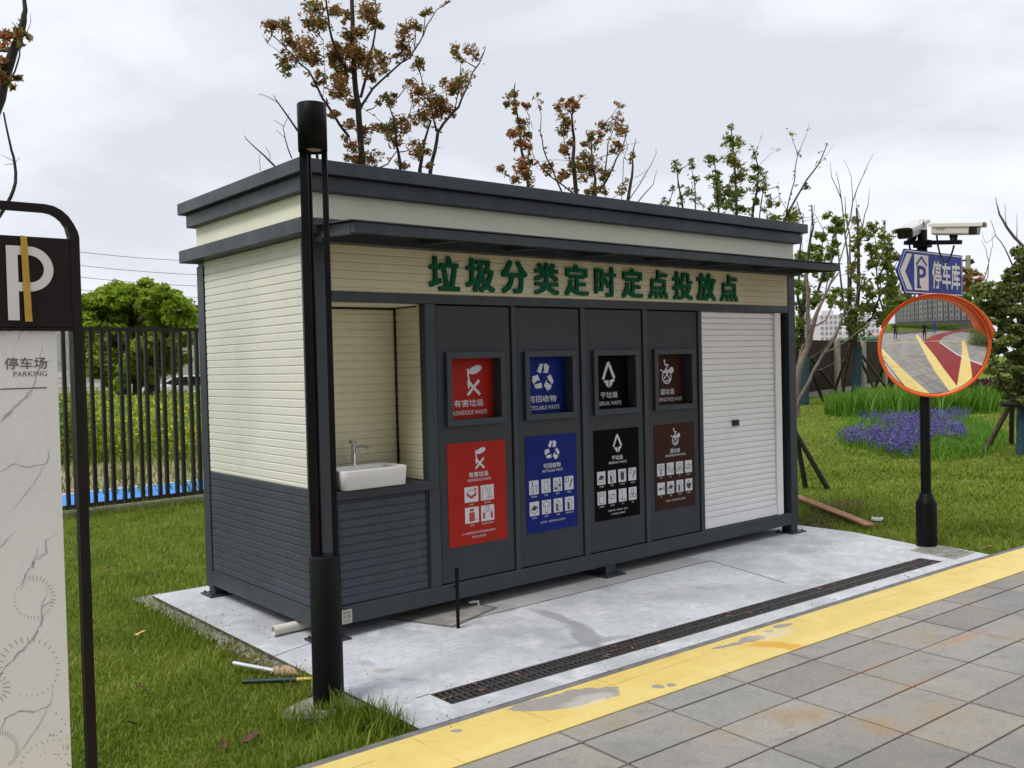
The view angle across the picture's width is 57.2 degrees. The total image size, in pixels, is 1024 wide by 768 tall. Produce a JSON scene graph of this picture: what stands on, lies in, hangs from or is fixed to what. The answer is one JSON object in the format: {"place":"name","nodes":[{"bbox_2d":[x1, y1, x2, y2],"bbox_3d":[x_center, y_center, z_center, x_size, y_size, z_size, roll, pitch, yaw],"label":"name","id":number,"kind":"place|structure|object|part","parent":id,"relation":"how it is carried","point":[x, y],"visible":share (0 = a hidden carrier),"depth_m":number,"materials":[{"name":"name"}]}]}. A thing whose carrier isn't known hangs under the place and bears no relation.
{"place":"outdoors","nodes":[
{"label":"outdoors","id":0,"kind":"place"},
{"bbox_2d":[56,331,99,382],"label":"house","id":1,"kind":"structure","parent":0,"point":[67,348],"depth_m":57.62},
{"bbox_2d":[82,252,178,260],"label":"power line","id":2,"kind":"object","parent":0,"point":[132,257],"visible":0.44,"depth_m":55.27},
{"bbox_2d":[62,481,203,505],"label":"blue path","id":3,"kind":"structure","parent":0,"point":[119,495],"depth_m":12.60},
{"bbox_2d":[82,277,190,285],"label":"power line","id":4,"kind":"object","parent":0,"point":[135,282],"visible":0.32,"depth_m":55.13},
{"bbox_2d":[80,265,196,274],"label":"power line","id":5,"kind":"object","parent":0,"point":[141,271],"visible":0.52,"depth_m":55.72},
{"bbox_2d":[137,305,199,383],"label":"house","id":6,"kind":"structure","parent":0,"point":[185,370],"depth_m":59.51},
{"bbox_2d":[0,0,1023,355],"label":"sky","id":7,"kind":"structure","parent":0,"point":[124,113],"materials":[{"name":"white"}]},
{"bbox_2d":[61,356,1023,767],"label":"ground","id":8,"kind":"structure","parent":0,"point":[153,522],"depth_m":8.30,"materials":[{"name":"green plant"}]},
{"bbox_2d":[0,0,33,217],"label":"edge tree","id":9,"kind":"object","parent":8,"relation":"on","point":[17,35],"visible":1,"depth_m":5.18,"materials":[{"name":"brown plant"}]},
{"bbox_2d":[0,200,97,767],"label":"parking totem","id":10,"kind":"object","parent":8,"relation":"on","point":[40,294],"visible":1,"depth_m":3.12,"materials":[{"name":"stone"}]},
{"bbox_2d":[57,357,69,369],"bbox_3d":[-14.285,0.227,30.047,0.440,2.148,0.070,-2,2,-40],"label":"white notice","id":11,"kind":"object","parent":8,"relation":"on","point":[59,363],"depth_m":29.92,"materials":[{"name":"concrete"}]},
{"bbox_2d":[59,394,101,464],"bbox_3d":[-8.074,0.810,17.129,0.907,1.330,1.274,-2,2,-40],"label":"field shrub","id":12,"kind":"object","parent":8,"relation":"on","point":[69,421],"visible":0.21,"depth_m":16.88,"materials":[{"name":"green plant"}]},
{"bbox_2d":[58,371,143,394],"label":"brick boundary wall","id":13,"kind":"structure","parent":8,"relation":"on","point":[97,386],"depth_m":45.87,"materials":[{"name":"concrete"}]},
{"bbox_2d":[62,479,197,494],"bbox_3d":[-4.474,1.421,14.122,22.054,0.020,0.090,-3,2,-44],"label":"path edging","id":14,"kind":"object","parent":8,"relation":"on","point":[135,486],"depth_m":13.21,"materials":[{"name":"white concrete"}]},
{"bbox_2d":[58,388,202,463],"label":"rape field","id":15,"kind":"structure","parent":8,"relation":"on","point":[98,416],"depth_m":18.16,"materials":[{"name":"plant"}]},
{"bbox_2d":[81,277,197,396],"bbox_3d":[-13.711,-1.659,33.965,5.325,4.474,3.998,-1,1,-4],"label":"broad tree","id":16,"kind":"object","parent":15,"relation":"on","point":[151,303],"visible":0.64,"depth_m":32.81,"materials":[{"name":"green plant"}]},
{"bbox_2d":[61,453,202,493],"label":"dry verge","id":17,"kind":"structure","parent":8,"relation":"on","point":[117,481],"depth_m":14.95,"materials":[{"name":"beige plant"}]},
{"bbox_2d":[61,446,202,493],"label":"verge weeds","id":18,"kind":"object","parent":17,"relation":"on","point":[119,476],"visible":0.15,"depth_m":14.53,"materials":[{"name":"green plant"}]},
{"bbox_2d":[60,327,203,517],"bbox_3d":[-3.367,0.378,12.357,12.525,2.215,0.190,-3,2,-43],"label":"bar fence","id":19,"kind":"object","parent":8,"relation":"on","point":[68,506],"visible":0.4,"depth_m":11.29,"materials":[{"name":"metal"}]},
{"bbox_2d":[142,375,194,393],"bbox_3d":[-13.501,0.331,40.000,4.296,1.450,1.734,-1,1,0],"label":"parked car","id":20,"kind":"object","parent":8,"relation":"on","point":[169,383],"visible":0.06,"depth_m":39.19,"materials":[{"name":"white paint"}]},
{"bbox_3d":[-13.439,-0.133,39.193,2.450,0.350,0.001,-1,1,0],"label":"side window","id":21,"kind":"part","parent":20,"relation":"part of","materials":[{"name":"black glass"}]},
{"bbox_2d":[133,588,282,677],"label":"gravel","id":22,"kind":"structure","parent":8,"relation":"on","point":[201,627],"depth_m":5.83,"materials":[{"name":"grey gravel"}]},
{"bbox_2d":[221,738,226,747],"bbox_3d":[-1.233,1.537,4.024,0.025,0.022,0.063,-2,1,-16],"label":"fallen leaf","id":23,"kind":"object","parent":8,"relation":"on","point":[223,743],"visible":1,"depth_m":4.03,"materials":[{"name":"red plant"}]},
{"bbox_2d":[241,731,260,740],"bbox_3d":[-1.137,1.533,4.094,0.093,0.027,0.041,-2,2,-40],"label":"fallen leaf","id":24,"kind":"object","parent":8,"relation":"on","point":[249,737],"visible":1,"depth_m":4.10,"materials":[{"name":"red plant"}]},
{"bbox_2d":[242,677,311,683],"bbox_3d":[-1.189,1.508,4.788,0.365,0.029,0.040,-1,1,0],"label":"green tube","id":25,"kind":"object","parent":8,"relation":"on","point":[266,680],"visible":0.82,"depth_m":4.78,"materials":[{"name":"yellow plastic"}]},
{"bbox_2d":[245,94,318,165],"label":"bare sapling","id":26,"kind":"object","parent":8,"relation":"on","point":[295,127],"visible":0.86,"depth_m":8.96,"materials":[{"name":"brown plant"}]},
{"bbox_2d":[283,100,362,723],"bbox_3d":[-0.908,0.131,4.449,0.313,2.898,0.434,-1,1,30],"label":"street lamp","id":27,"kind":"object","parent":8,"relation":"on","point":[326,617],"visible":0.95,"depth_m":4.43,"materials":[{"name":"black metal"}]},
{"bbox_2d":[260,0,450,165],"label":"young tree","id":28,"kind":"object","parent":8,"relation":"on","point":[352,51],"visible":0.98,"depth_m":10.62,"materials":[{"name":"brown plant"}]},
{"bbox_2d":[363,41,485,173],"bbox_3d":[-0.960,-1.693,11.390,1.833,5.156,0.695,-2,2,-40],"label":"young tree","id":29,"kind":"object","parent":8,"relation":"on","point":[419,151],"visible":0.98,"depth_m":11.32,"materials":[{"name":"brown plant"}]},
{"bbox_2d":[494,82,537,186],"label":"young tree","id":30,"kind":"object","parent":8,"relation":"on","point":[524,172],"visible":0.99,"depth_m":12.22,"materials":[{"name":"brown plant"}]},
{"bbox_2d":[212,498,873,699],"bbox_3d":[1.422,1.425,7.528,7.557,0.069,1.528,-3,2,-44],"label":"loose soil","id":31,"kind":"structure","parent":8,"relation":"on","point":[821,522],"depth_m":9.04,"materials":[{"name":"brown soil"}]},
{"bbox_2d":[232,661,298,676],"bbox_3d":[-1.303,1.508,4.954,0.398,0.068,0.072,-1,1,14],"label":"mop stick","id":32,"kind":"object","parent":31,"relation":"on","point":[285,669],"visible":0.9,"depth_m":4.92,"materials":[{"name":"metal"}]},
{"bbox_2d":[531,91,587,193],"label":"young tree","id":33,"kind":"object","parent":8,"relation":"on","point":[567,122],"visible":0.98,"depth_m":12.80,"materials":[{"name":"brown plant"}]},
{"bbox_2d":[152,525,989,731],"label":"concrete slab","id":34,"kind":"structure","parent":8,"relation":"on","point":[521,627],"depth_m":5.92,"materials":[{"name":"concrete"}]},
{"bbox_2d":[271,621,310,635],"bbox_3d":[-1.143,1.460,5.849,0.751,0.060,0.060,-3,2,-41],"label":"drain pipe","id":35,"kind":"object","parent":34,"relation":"on","point":[284,628],"visible":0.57,"depth_m":5.64,"materials":[{"name":"white plastic"}]},
{"bbox_2d":[388,599,497,627],"bbox_3d":[-0.402,1.462,6.008,0.476,0.053,0.614,0,2,41],"label":"manhole cover","id":36,"kind":"object","parent":34,"relation":"on","point":[443,614],"visible":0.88,"depth_m":6.00,"materials":[{"name":"grey concrete"}]},
{"bbox_2d":[453,568,459,628],"bbox_3d":[-0.335,1.296,5.685,0.038,0.365,0.027,-2,2,-40],"label":"pipe stub","id":37,"kind":"object","parent":34,"relation":"on","point":[456,586],"visible":1,"depth_m":5.68,"materials":[{"name":"black paint"}]},
{"bbox_2d":[177,157,841,642],"bbox_3d":[0.300,0.032,7.455,5.028,2.778,2.230,-2,2,-40],"label":"waste kiosk","id":38,"kind":"object","parent":34,"relation":"on","point":[533,385],"visible":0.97,"depth_m":6.33,"materials":[{"name":"grey painted steel"},{"name":"cream siding panels"},{"name":"grey siding panels"}]},
{"bbox_2d":[336,440,406,490],"bbox_3d":[-0.913,0.487,5.753,0.463,0.273,0.320,-2,2,-40],"label":"wash basin","id":39,"kind":"object","parent":38,"relation":"on","point":[353,475],"visible":0.86,"depth_m":5.67,"materials":[{"name":"white ceramic"}]},
{"bbox_2d":[435,306,514,583],"bbox_3d":[-0.246,0.381,6.193,0.604,1.777,0.092,-2,2,-40],"label":"bin door","id":40,"kind":"structure","parent":38,"relation":"in","point":[473,352],"depth_m":6.18,"materials":[{"name":"grey paint"}]},
{"bbox_2d":[516,308,582,567],"bbox_3d":[0.259,0.359,6.616,0.587,1.777,0.092,-2,2,-40],"label":"bin door","id":41,"kind":"structure","parent":38,"relation":"in","point":[547,339],"depth_m":6.61,"materials":[{"name":"grey paint"}]},
{"bbox_2d":[585,309,644,552],"bbox_3d":[0.766,0.337,7.041,0.591,1.777,0.092,-2,2,-40],"label":"bin door","id":42,"kind":"structure","parent":38,"relation":"in","point":[613,337],"depth_m":7.03,"materials":[{"name":"grey paint"}]},
{"bbox_2d":[646,311,699,540],"bbox_3d":[1.271,0.315,7.465,0.595,1.777,0.092,-2,2,-40],"label":"bin door","id":43,"kind":"structure","parent":38,"relation":"in","point":[671,336],"depth_m":7.46,"materials":[{"name":"grey paint"}]},
{"bbox_2d":[221,554,992,726],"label":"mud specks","id":44,"kind":"object","parent":34,"relation":"on","point":[598,666],"visible":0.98,"depth_m":5.26,"materials":[{"name":"soil"}]},
{"bbox_2d":[904,220,961,546],"bbox_3d":[3.432,0.014,7.662,0.164,2.725,0.510,-2,1,-19],"label":"mirror pole","id":45,"kind":"object","parent":34,"relation":"on","point":[926,517],"visible":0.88,"depth_m":7.72,"materials":[{"name":"black metal"}]},
{"bbox_2d":[893,218,929,249],"bbox_3d":[3.281,-1.209,7.710,0.162,0.354,0.579,0,2,36],"label":"security camera","id":46,"kind":"object","parent":45,"relation":"attached to","point":[910,231],"visible":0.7,"depth_m":7.57,"materials":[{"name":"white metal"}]},
{"bbox_2d":[897,228,915,238],"bbox_3d":[3.175,-1.215,7.566,0.130,0.098,0.103,0,2,36],"label":"lens window","id":47,"kind":"structure","parent":46,"relation":"in","point":[902,233],"depth_m":7.53,"materials":[{"name":"black glass"}]},
{"bbox_2d":[895,249,962,296],"bbox_3d":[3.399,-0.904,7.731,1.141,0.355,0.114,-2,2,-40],"label":"arrow sign","id":48,"kind":"object","parent":45,"relation":"attached to","point":[919,272],"visible":0.98,"depth_m":7.67,"materials":[{"name":"blue metal"}]},
{"bbox_2d":[878,293,994,396],"bbox_3d":[3.419,-0.309,7.593,0.868,0.841,0.328,-1,1,30],"label":"traffic mirror","id":49,"kind":"object","parent":45,"relation":"attached to","point":[935,345],"visible":1,"depth_m":7.59,"materials":[{"name":"orange plastic"},{"name":"mirror glass"}]},
{"bbox_2d":[928,222,986,262],"bbox_3d":[3.545,-1.138,7.477,0.408,0.338,0.122,0,2,43],"label":"security camera","id":50,"kind":"object","parent":45,"relation":"attached to","point":[953,230],"visible":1,"depth_m":7.46,"materials":[{"name":"white metal"}]},
{"bbox_2d":[968,226,980,234],"bbox_3d":[3.637,-1.216,7.388,0.068,0.086,0.096,0,2,43],"label":"lens window","id":51,"kind":"structure","parent":50,"relation":"in","point":[973,230],"depth_m":7.36,"materials":[{"name":"black glass"}]},
{"bbox_2d":[910,545,973,558],"bbox_3d":[3.454,1.365,7.546,0.456,0.059,0.410,-2,2,-40],"label":"utility cover","id":52,"kind":"object","parent":34,"relation":"in","point":[946,552],"visible":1,"depth_m":7.50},
{"bbox_2d":[576,100,629,196],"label":"young tree","id":53,"kind":"object","parent":8,"relation":"on","point":[594,190],"visible":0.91,"depth_m":13.71,"materials":[{"name":"brown plant"}]},
{"bbox_2d":[613,125,656,201],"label":"young tree","id":54,"kind":"object","parent":8,"relation":"on","point":[632,157],"visible":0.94,"depth_m":13.64,"materials":[{"name":"brown plant"}]},
{"bbox_2d":[296,546,1023,767],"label":"kerb","id":55,"kind":"structure","parent":8,"relation":"on","point":[416,732],"depth_m":4.77,"materials":[{"name":"concrete"}]},
{"bbox_2d":[312,548,1023,767],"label":"yellow path strip","id":56,"kind":"object","parent":8,"relation":"on","point":[468,741],"visible":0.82,"depth_m":4.69,"materials":[{"name":"paint"}]},
{"bbox_2d":[659,157,704,209],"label":"young tree","id":57,"kind":"object","parent":8,"relation":"on","point":[687,193],"visible":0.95,"depth_m":14.43,"materials":[{"name":"green plant"}]},
{"bbox_2d":[703,123,761,215],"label":"young tree","id":58,"kind":"object","parent":8,"relation":"on","point":[734,162],"visible":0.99,"depth_m":15.06,"materials":[{"name":"green plant"}]},
{"bbox_2d":[746,125,834,258],"bbox_3d":[4.836,-2.392,16.287,2.608,4.257,0.513,-2,2,-40],"label":"young tree","id":59,"kind":"object","parent":8,"relation":"on","point":[762,188],"visible":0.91,"depth_m":15.88,"materials":[{"name":"green plant"}]},
{"bbox_2d":[782,205,848,404],"bbox_3d":[10.920,-2.621,32.453,1.956,6.689,6.043,-1,2,33],"label":"staked tree","id":60,"kind":"object","parent":8,"relation":"on","point":[837,228],"visible":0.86,"depth_m":30.90,"materials":[{"name":"green plant"}]},
{"bbox_2d":[794,205,873,489],"bbox_3d":[3.819,-0.422,11.556,1.116,3.462,0.814,-2,2,-40],"label":"leaning tree","id":61,"kind":"object","parent":8,"relation":"on","point":[810,329],"visible":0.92,"depth_m":11.56,"materials":[{"name":"brown plant"}]},
{"bbox_2d":[798,495,874,525],"bbox_3d":[3.240,1.277,9.644,0.124,0.030,1.973,-1,1,-3],"label":"wooden plank","id":62,"kind":"object","parent":8,"relation":"on","point":[840,513],"visible":0.81,"depth_m":9.36,"materials":[{"name":"brown wood"}]},
{"bbox_2d":[795,337,887,397],"bbox_3d":[23.352,-1.351,55.395,0.400,2.320,67.610,-1,2,32],"label":"boundary fence","id":63,"kind":"object","parent":8,"relation":"on","point":[869,353],"visible":0.12,"depth_m":39.96,"materials":[{"name":"dark metal"}]},
{"bbox_2d":[830,153,873,337],"bbox_3d":[12.479,-5.033,34.033,2.201,6.871,0.737,-2,1,-29],"label":"bare tree","id":64,"kind":"object","parent":8,"relation":"on","point":[848,281],"visible":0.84,"depth_m":33.98,"materials":[{"name":"brown wood"}]},
{"bbox_2d":[839,336,878,341],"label":"site shed","id":65,"kind":"structure","parent":8,"relation":"on","point":[871,339],"depth_m":50.00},
{"bbox_2d":[831,202,906,392],"bbox_3d":[13.887,-3.221,36.970,2.540,7.553,9.542,-1,1,18],"label":"staked tree","id":66,"kind":"object","parent":8,"relation":"on","point":[855,325],"visible":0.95,"depth_m":33.44,"materials":[{"name":"green plant"}]},
{"bbox_2d":[871,516,882,520],"bbox_3d":[3.559,1.308,9.157,0.110,0.034,0.110,-2,2,-40],"label":"puck light","id":67,"kind":"object","parent":8,"relation":"on","point":[876,518],"visible":0.98,"depth_m":9.12,"materials":[{"name":"white plastic"}]},
{"bbox_2d":[874,220,915,388],"bbox_3d":[16.285,-2.984,39.674,1.994,6.851,10.242,-1,1,21],"label":"staked tree","id":68,"kind":"object","parent":8,"relation":"on","point":[888,301],"visible":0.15,"depth_m":35.98,"materials":[{"name":"green plant"}]},
{"bbox_2d":[837,406,970,456],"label":"purple flowers","id":69,"kind":"object","parent":8,"relation":"on","point":[936,427],"visible":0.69,"depth_m":17.26,"materials":[{"name":"purple plant"}]},
{"bbox_2d":[812,381,1016,417],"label":"iris leaves","id":70,"kind":"object","parent":8,"relation":"on","point":[980,400],"visible":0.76,"depth_m":24.71,"materials":[{"name":"green plant"}]},
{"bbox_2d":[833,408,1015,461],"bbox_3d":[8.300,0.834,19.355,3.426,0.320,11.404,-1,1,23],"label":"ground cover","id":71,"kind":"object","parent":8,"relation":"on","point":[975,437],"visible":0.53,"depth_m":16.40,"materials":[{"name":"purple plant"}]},
{"bbox_2d":[962,255,974,292],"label":"utility pole","id":72,"kind":"object","parent":8,"relation":"on","point":[968,260],"visible":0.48,"depth_m":47.92,"materials":[{"name":"concrete"}]},
{"bbox_2d":[961,267,985,300],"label":"red shrub tree","id":73,"kind":"object","parent":8,"relation":"on","point":[968,275],"visible":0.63,"depth_m":29.58,"materials":[{"name":"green plant"}]},
{"bbox_2d":[960,293,999,394],"bbox_3d":[12.979,-1.046,26.258,1.104,3.053,1.851,-1,2,33],"label":"leafy bush","id":74,"kind":"object","parent":8,"relation":"on","point":[968,297],"visible":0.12,"depth_m":25.85,"materials":[{"name":"green plant"}]},
{"bbox_2d":[969,376,1011,392],"bbox_3d":[18.539,0.092,35.218,9.180,0.717,4.181,-2,2,-40],"label":"purple hedge","id":75,"kind":"object","parent":8,"relation":"on","point":[985,381],"visible":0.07,"depth_m":33.92,"materials":[{"name":"green plant"}]},
{"bbox_2d":[968,245,1023,456],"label":"evergreen tree","id":76,"kind":"object","parent":8,"relation":"on","point":[1004,297],"visible":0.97,"depth_m":14.47,"materials":[{"name":"green plant"}]},
{"bbox_2d":[978,197,1023,302],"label":"bare tree","id":77,"kind":"object","parent":8,"relation":"on","point":[1017,240],"visible":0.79,"depth_m":23.98,"materials":[{"name":"brown wood"}]},
{"bbox_2d":[458,572,1023,767],"bbox_3d":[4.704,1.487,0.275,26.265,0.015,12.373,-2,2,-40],"label":"pavement","id":78,"kind":"structure","parent":0,"point":[881,701],"depth_m":4.24,"materials":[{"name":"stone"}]},
{"bbox_2d":[795,314,812,336],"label":"apartment block","id":79,"kind":"structure","parent":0,"point":[811,319],"depth_m":559.64,"materials":[{"name":"white concrete"}]},
{"bbox_2d":[813,310,841,339],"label":"apartment block","id":80,"kind":"structure","parent":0,"point":[826,330],"depth_m":529.70,"materials":[{"name":"white concrete"}]},
{"bbox_2d":[842,327,847,337],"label":"apartment block","id":81,"kind":"structure","parent":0,"point":[844,331],"depth_m":582.35,"materials":[{"name":"white concrete"}]},
{"bbox_2d":[857,312,879,336],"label":"apartment block","id":82,"kind":"structure","parent":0,"point":[874,329],"depth_m":499.70,"materials":[{"name":"white concrete"}]},
{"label":"drain channel","id":83,"kind":"structure","parent":0,"visible":0},
{"bbox_2d":[431,672,533,703],"bbox_3d":[-0.140,1.508,4.644,0.501,0.024,0.184,-2,2,-38],"label":"drain grate","id":84,"kind":"object","parent":83,"relation":"on","point":[479,688],"visible":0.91,"depth_m":4.65,"materials":[{"name":"metal"}]},
{"bbox_2d":[513,652,605,679],"bbox_3d":[0.256,1.493,4.950,0.497,0.022,0.184,-2,2,-38],"label":"drain grate","id":85,"kind":"object","parent":83,"relation":"on","point":[554,667],"visible":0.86,"depth_m":4.95,"materials":[{"name":"metal"}]},
{"bbox_2d":[585,634,670,658],"bbox_3d":[0.654,1.475,5.257,0.497,0.024,0.184,-2,2,-38],"label":"drain grate","id":86,"kind":"object","parent":83,"relation":"on","point":[626,646],"visible":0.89,"depth_m":5.26,"materials":[{"name":"metal"}]},
{"bbox_2d":[649,618,726,640],"bbox_3d":[1.051,1.460,5.564,0.497,0.022,0.184,-2,2,-38],"label":"drain grate","id":87,"kind":"object","parent":83,"relation":"on","point":[687,629],"visible":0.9,"depth_m":5.57,"materials":[{"name":"metal"}]},
{"bbox_2d":[707,604,777,623],"bbox_3d":[1.449,1.442,5.872,0.497,0.024,0.184,-2,2,-38],"label":"drain grate","id":88,"kind":"object","parent":83,"relation":"on","point":[739,614],"visible":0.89,"depth_m":5.88,"materials":[{"name":"metal"}]},
{"bbox_2d":[757,591,825,608],"bbox_3d":[1.846,1.426,6.179,0.497,0.022,0.184,-2,2,-38],"label":"drain grate","id":89,"kind":"object","parent":83,"relation":"on","point":[790,599],"visible":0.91,"depth_m":6.18,"materials":[{"name":"metal"}]},
{"bbox_2d":[804,579,866,594],"bbox_3d":[2.243,1.409,6.486,0.497,0.024,0.184,-2,2,-38],"label":"drain grate","id":90,"kind":"object","parent":83,"relation":"on","point":[835,587],"visible":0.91,"depth_m":6.49,"materials":[{"name":"metal"}]},
{"bbox_2d":[847,568,904,582],"bbox_3d":[2.641,1.393,6.793,0.497,0.022,0.184,-2,2,-38],"label":"drain grate","id":91,"kind":"object","parent":83,"relation":"on","point":[876,575],"visible":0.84,"depth_m":6.80,"materials":[{"name":"metal"}]},
{"bbox_2d":[886,558,940,571],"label":"drain grate","id":92,"kind":"object","parent":83,"relation":"on","point":[915,564],"visible":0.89,"depth_m":7.11,"materials":[{"name":"metal"}]}
]}

